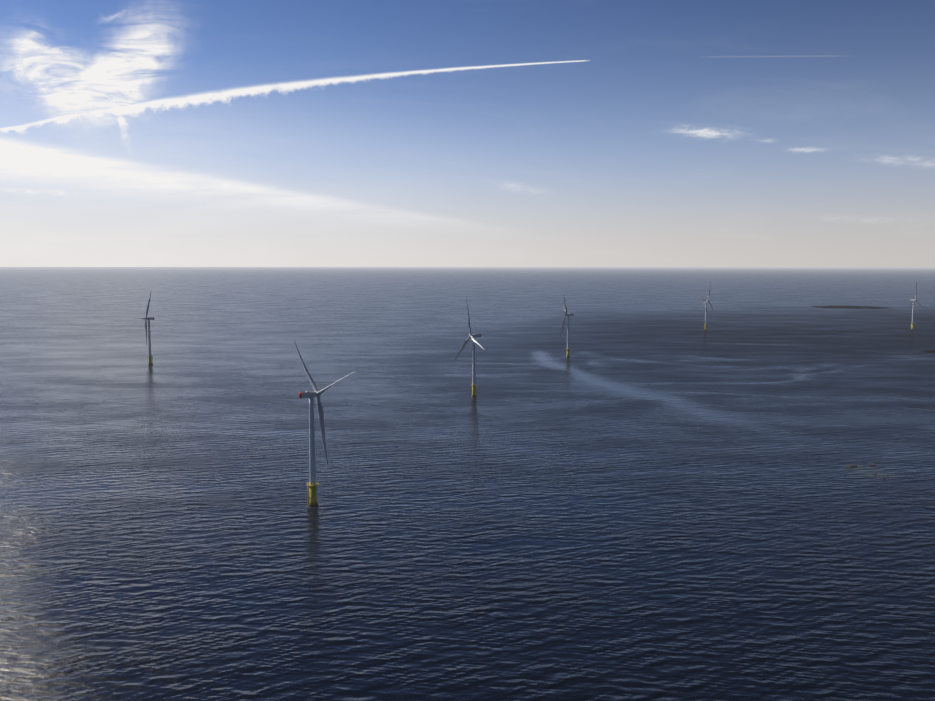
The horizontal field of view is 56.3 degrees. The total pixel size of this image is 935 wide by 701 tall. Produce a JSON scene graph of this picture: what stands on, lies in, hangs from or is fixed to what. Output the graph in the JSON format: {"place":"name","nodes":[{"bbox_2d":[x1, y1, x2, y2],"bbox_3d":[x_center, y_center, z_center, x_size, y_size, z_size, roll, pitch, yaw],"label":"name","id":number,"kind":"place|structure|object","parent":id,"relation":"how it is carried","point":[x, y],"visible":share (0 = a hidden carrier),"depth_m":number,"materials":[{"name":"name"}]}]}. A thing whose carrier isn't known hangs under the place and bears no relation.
{"place":"outdoors","nodes":[
{"label":"outdoors","id":0,"kind":"place"},
{"bbox_2d":[0,267,934,700],"bbox_3d":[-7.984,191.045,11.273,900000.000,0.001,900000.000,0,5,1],"label":"sea","id":1,"kind":"structure","parent":0,"point":[648,489],"depth_m":767.00,"materials":[{"name":"liquid"}]},
{"bbox_2d":[139,293,153,364],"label":"wind turbine","id":2,"kind":"object","parent":1,"relation":"on","point":[149,344],"visible":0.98,"depth_m":1708.95,"materials":[{"name":"paint"}]},
{"bbox_2d":[294,341,351,506],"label":"wind turbine","id":3,"kind":"object","parent":1,"relation":"on","point":[312,485],"visible":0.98,"depth_m":697.10,"materials":[{"name":"paint"}]},
{"bbox_2d":[452,297,483,396],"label":"wind turbine","id":4,"kind":"object","parent":1,"relation":"on","point":[472,337],"visible":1,"depth_m":1284.25,"materials":[{"name":"paint"}]},
{"bbox_2d":[559,293,573,356],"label":"wind turbine","id":5,"kind":"object","parent":1,"relation":"on","point":[568,315],"visible":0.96,"depth_m":1850.87,"materials":[{"name":"paint"}]},
{"bbox_2d":[703,282,715,329],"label":"wind turbine","id":6,"kind":"object","parent":1,"relation":"on","point":[706,300],"visible":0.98,"depth_m":2649.00,"materials":[{"name":"paint"}]},
{"bbox_2d":[812,305,887,308],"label":"skerry","id":7,"kind":"structure","parent":1,"relation":"in","point":[853,307],"depth_m":4045.33,"materials":[{"name":"grey stone"}]},
{"bbox_2d":[909,283,924,329],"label":"wind turbine","id":8,"kind":"object","parent":1,"relation":"on","point":[913,300],"visible":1,"depth_m":2666.80,"materials":[{"name":"paint"}]},
{"bbox_2d":[924,350,934,352],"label":"island","id":9,"kind":"structure","parent":1,"relation":"on","point":[930,351],"depth_m":1968.23,"materials":[{"name":"grey stone"}]},
{"bbox_2d":[0,0,934,266],"label":"sky","id":10,"kind":"structure","parent":0,"point":[134,133],"materials":[{"name":"blue"}]}
]}

